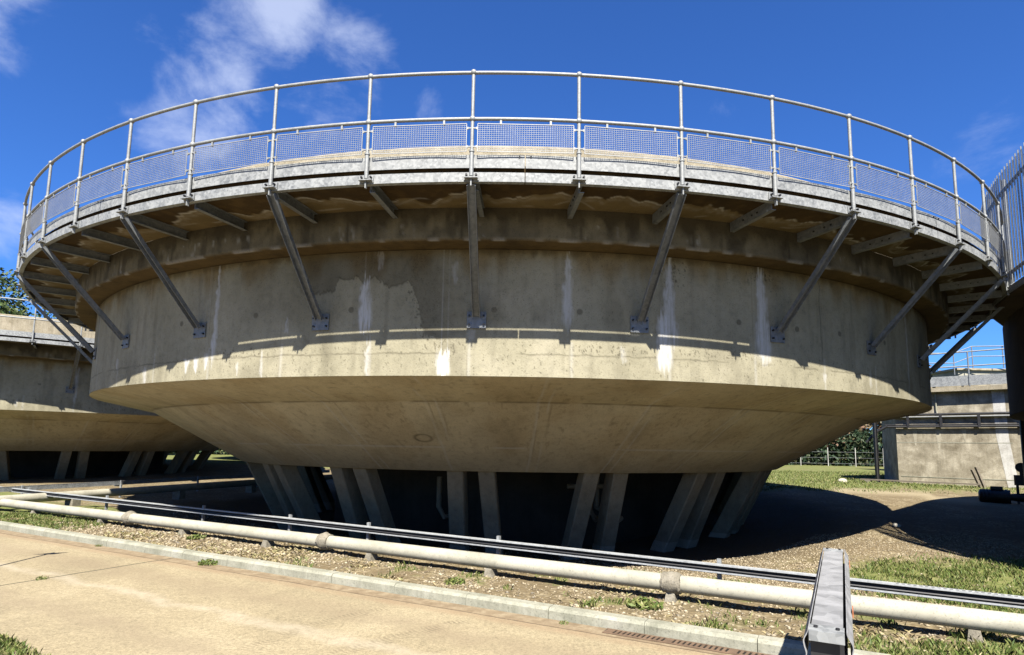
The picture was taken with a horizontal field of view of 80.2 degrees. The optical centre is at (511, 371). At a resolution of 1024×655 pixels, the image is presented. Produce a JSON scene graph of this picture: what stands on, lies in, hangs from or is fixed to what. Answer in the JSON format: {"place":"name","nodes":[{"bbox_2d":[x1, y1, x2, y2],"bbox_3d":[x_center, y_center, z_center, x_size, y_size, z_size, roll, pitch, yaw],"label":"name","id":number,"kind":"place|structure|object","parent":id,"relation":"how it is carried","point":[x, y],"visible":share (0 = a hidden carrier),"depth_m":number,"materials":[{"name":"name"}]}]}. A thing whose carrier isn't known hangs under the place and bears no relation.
{"place":"outdoors","nodes":[
{"label":"outdoors","id":0,"kind":"place"},
{"bbox_2d":[0,633,50,654],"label":"road grass","id":1,"kind":"structure","parent":0,"point":[6,646],"depth_m":4.59,"materials":[{"name":"green plant"}]},
{"bbox_2d":[0,529,732,654],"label":"road","id":2,"kind":"structure","parent":0,"point":[86,599],"depth_m":5.60,"materials":[{"name":"concrete"}]},
{"bbox_2d":[35,575,48,579],"bbox_3d":[-5.368,2.357,6.956,0.144,0.062,0.145,1,-7,0],"label":"weed","id":3,"kind":"object","parent":2,"relation":"on","point":[41,577],"visible":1,"depth_m":6.94,"materials":[{"name":"green plant"}]},
{"bbox_2d":[198,559,217,565],"bbox_3d":[-3.949,2.488,7.955,0.282,0.101,0.267,-5,-9,41],"label":"weed","id":4,"kind":"object","parent":2,"relation":"on","point":[209,562],"visible":0.97,"depth_m":7.91,"materials":[{"name":"green plant"}]},
{"bbox_2d":[602,628,769,654],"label":"drain channel","id":5,"kind":"object","parent":2,"relation":"on","point":[727,650],"visible":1,"depth_m":5.02,"materials":[{"name":"black rusted steel"}]},
{"bbox_2d":[803,548,853,654],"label":"steel barrier","id":6,"kind":"object","parent":2,"relation":"on","point":[829,628],"visible":1,"depth_m":2.84,"materials":[{"name":"silver metal"}]},
{"bbox_2d":[0,450,1023,654],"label":"ground","id":7,"kind":"structure","parent":0,"point":[784,518],"depth_m":13.16,"materials":[{"name":"brown soil"}]},
{"bbox_2d":[0,267,55,318],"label":"broadleaf tree","id":8,"kind":"object","parent":7,"relation":"on","point":[5,305],"visible":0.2,"depth_m":48.21,"materials":[{"name":"green plant"}]},
{"bbox_2d":[0,314,219,479],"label":"round settling tank","id":9,"kind":"object","parent":7,"relation":"on","point":[57,421],"visible":0.38,"depth_m":21.50,"materials":[{"name":"concrete"}]},
{"bbox_2d":[0,297,94,346],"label":"guard rail","id":10,"kind":"object","parent":9,"relation":"on","point":[32,334],"visible":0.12,"depth_m":18.93,"materials":[{"name":"metal"}]},
{"bbox_2d":[0,470,329,497],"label":"branch cable tray","id":11,"kind":"object","parent":7,"relation":"on","point":[120,483],"visible":0.66,"depth_m":17.32,"materials":[{"name":"metal"}]},
{"bbox_2d":[0,474,332,505],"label":"branch pipe","id":12,"kind":"object","parent":7,"relation":"on","point":[179,491],"visible":0.64,"depth_m":16.13,"materials":[{"name":"paint"}]},
{"bbox_2d":[25,520,351,565],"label":"loose stones","id":13,"kind":"object","parent":7,"relation":"on","point":[328,551],"visible":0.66,"depth_m":9.35,"materials":[{"name":"beige gravel"}]},
{"bbox_2d":[185,534,206,539],"bbox_3d":[-4.958,2.601,9.564,0.312,0.104,0.283,1,-7,0],"label":"weed","id":14,"kind":"object","parent":7,"relation":"on","point":[194,536],"visible":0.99,"depth_m":9.51,"materials":[{"name":"green plant"}]},
{"bbox_2d":[169,449,228,454],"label":"hedge","id":15,"kind":"object","parent":7,"relation":"on","point":[218,451],"depth_m":60.93,"materials":[{"name":"green plant"}]},
{"bbox_2d":[0,521,890,654],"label":"kerb","id":16,"kind":"structure","parent":7,"relation":"on","point":[770,645],"depth_m":6.09,"materials":[{"name":"concrete"}]},
{"bbox_2d":[444,576,464,584],"bbox_3d":[-0.636,2.358,6.854,0.264,0.103,0.255,1,-7,0],"label":"weed","id":17,"kind":"object","parent":7,"relation":"on","point":[454,580],"visible":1,"depth_m":6.81,"materials":[{"name":"green plant"}]},
{"bbox_2d":[17,146,1005,559],"bbox_3d":[-0.052,1.487,18.053,23.155,6.420,23.164,1,-7,0],"label":"round settling tank","id":18,"kind":"object","parent":7,"relation":"on","point":[603,360],"visible":0.98,"depth_m":8.74,"materials":[{"name":"concrete"}]},
{"bbox_2d":[14,69,1009,337],"bbox_3d":[-0.054,-2.160,11.886,22.885,1.400,10.136,1,-7,0],"label":"guard rail","id":19,"kind":"object","parent":18,"relation":"attached to","point":[488,141],"visible":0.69,"depth_m":7.29,"materials":[{"name":"metal"}]},
{"bbox_2d":[0,514,1022,654],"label":"dry litter","id":20,"kind":"object","parent":7,"relation":"on","point":[276,550],"visible":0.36,"depth_m":7.93,"materials":[{"name":"plant"}]},
{"bbox_2d":[0,499,1023,641],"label":"long white pipe","id":21,"kind":"object","parent":7,"relation":"on","point":[973,622],"visible":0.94,"depth_m":6.59,"materials":[{"name":"paint"}]},
{"bbox_2d":[0,507,1023,654],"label":"verge grass","id":22,"kind":"structure","parent":7,"relation":"on","point":[967,573],"depth_m":7.90,"materials":[{"name":"green plant"}]},
{"bbox_2d":[0,486,1023,608],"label":"cable tray","id":23,"kind":"object","parent":7,"relation":"on","point":[719,568],"visible":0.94,"depth_m":7.03,"materials":[{"name":"metal"}]},
{"bbox_2d":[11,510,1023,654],"bbox_3d":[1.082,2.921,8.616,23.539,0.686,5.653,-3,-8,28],"label":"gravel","id":24,"kind":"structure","parent":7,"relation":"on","point":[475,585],"depth_m":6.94,"materials":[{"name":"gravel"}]},
{"bbox_2d":[626,595,664,610],"bbox_3d":[1.298,2.246,5.910,0.379,0.147,0.384,1,-7,0],"label":"weed","id":25,"kind":"object","parent":7,"relation":"on","point":[642,602],"visible":0.99,"depth_m":5.84,"materials":[{"name":"green plant"}]},
{"bbox_2d":[613,532,1023,592],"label":"bank gravel","id":26,"kind":"structure","parent":7,"relation":"on","point":[877,548],"depth_m":10.75,"materials":[{"name":"brown gravel"}]},
{"bbox_2d":[787,429,882,466],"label":"hedge","id":27,"kind":"object","parent":7,"relation":"on","point":[861,444],"visible":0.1,"depth_m":55.67,"materials":[{"name":"green plant"}]},
{"bbox_2d":[796,422,881,465],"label":"broadleaf tree","id":28,"kind":"object","parent":7,"relation":"on","point":[867,426],"visible":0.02,"depth_m":57.10,"materials":[{"name":"green plant"}]},
{"bbox_2d":[800,447,883,466],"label":"post and wire fence","id":29,"kind":"object","parent":7,"relation":"on","point":[842,463],"visible":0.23,"depth_m":53.74,"materials":[{"name":"grey metal"}]},
{"bbox_2d":[872,422,879,481],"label":"steel column","id":30,"kind":"structure","parent":7,"relation":"on","point":[876,452],"depth_m":27.14,"materials":[{"name":"grey metal"}]},
{"bbox_2d":[860,479,980,484],"bbox_3d":[16.928,4.648,25.356,4.200,0.160,0.350,-6,-10,44],"label":"scaffold plank","id":31,"kind":"object","parent":7,"relation":"on","point":[868,480],"visible":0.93,"depth_m":25.19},
{"bbox_2d":[881,384,1023,488],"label":"concrete tower tank","id":32,"kind":"object","parent":7,"relation":"on","point":[957,455],"visible":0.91,"depth_m":25.53,"materials":[{"name":"beige concrete"}]},
{"bbox_2d":[866,412,1018,442],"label":"wall pipes","id":33,"kind":"object","parent":32,"relation":"attached to","point":[978,415],"depth_m":25.61,"materials":[{"name":"metal"}]},
{"bbox_2d":[929,348,1006,386],"bbox_3d":[19.571,-0.178,24.798,7.510,1.478,0.073,-6,-10,43],"label":"tower guard rail","id":34,"kind":"object","parent":32,"relation":"on","point":[982,379],"visible":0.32,"depth_m":25.26,"materials":[{"name":"metal"}]},
{"bbox_2d":[931,368,1005,376],"bbox_3d":[31.646,3.664,39.609,9.300,6.920,6.300,1,-7,0],"label":"concrete tank","id":35,"kind":"object","parent":7,"relation":"on","point":[962,372],"visible":0.16,"depth_m":37.02,"materials":[{"name":"paint"}]},
{"bbox_2d":[970,467,985,487],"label":"timber props","id":36,"kind":"object","parent":7,"relation":"on","point":[979,477],"visible":0.64,"depth_m":24.11,"materials":[{"name":"beige wood"}]},
{"bbox_2d":[978,463,1023,503],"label":"pump set","id":37,"kind":"object","parent":7,"relation":"on","point":[995,494],"visible":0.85,"depth_m":18.40,"materials":[{"name":"black paint"}]},
{"bbox_2d":[989,276,1023,420],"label":"round tank","id":38,"kind":"object","parent":7,"relation":"on","point":[1009,317],"visible":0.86,"depth_m":12.57,"materials":[{"name":"concrete"}]},
{"bbox_2d":[980,143,1023,285],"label":"palisade fence","id":39,"kind":"object","parent":38,"relation":"on","point":[991,212],"visible":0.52,"depth_m":10.92,"materials":[{"name":"metal"}]},
{"bbox_2d":[1019,412,1023,473],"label":"pipe column","id":40,"kind":"structure","parent":7,"relation":"on","point":[1021,424],"depth_m":15.54,"materials":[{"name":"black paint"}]},
{"bbox_2d":[0,0,1023,432],"label":"sky","id":41,"kind":"structure","parent":0,"point":[947,75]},
{"bbox_2d":[762,470,1023,493],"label":"field grass","id":42,"kind":"structure","parent":0,"point":[804,478],"depth_m":25.72,"materials":[{"name":"green plant"}]}
]}

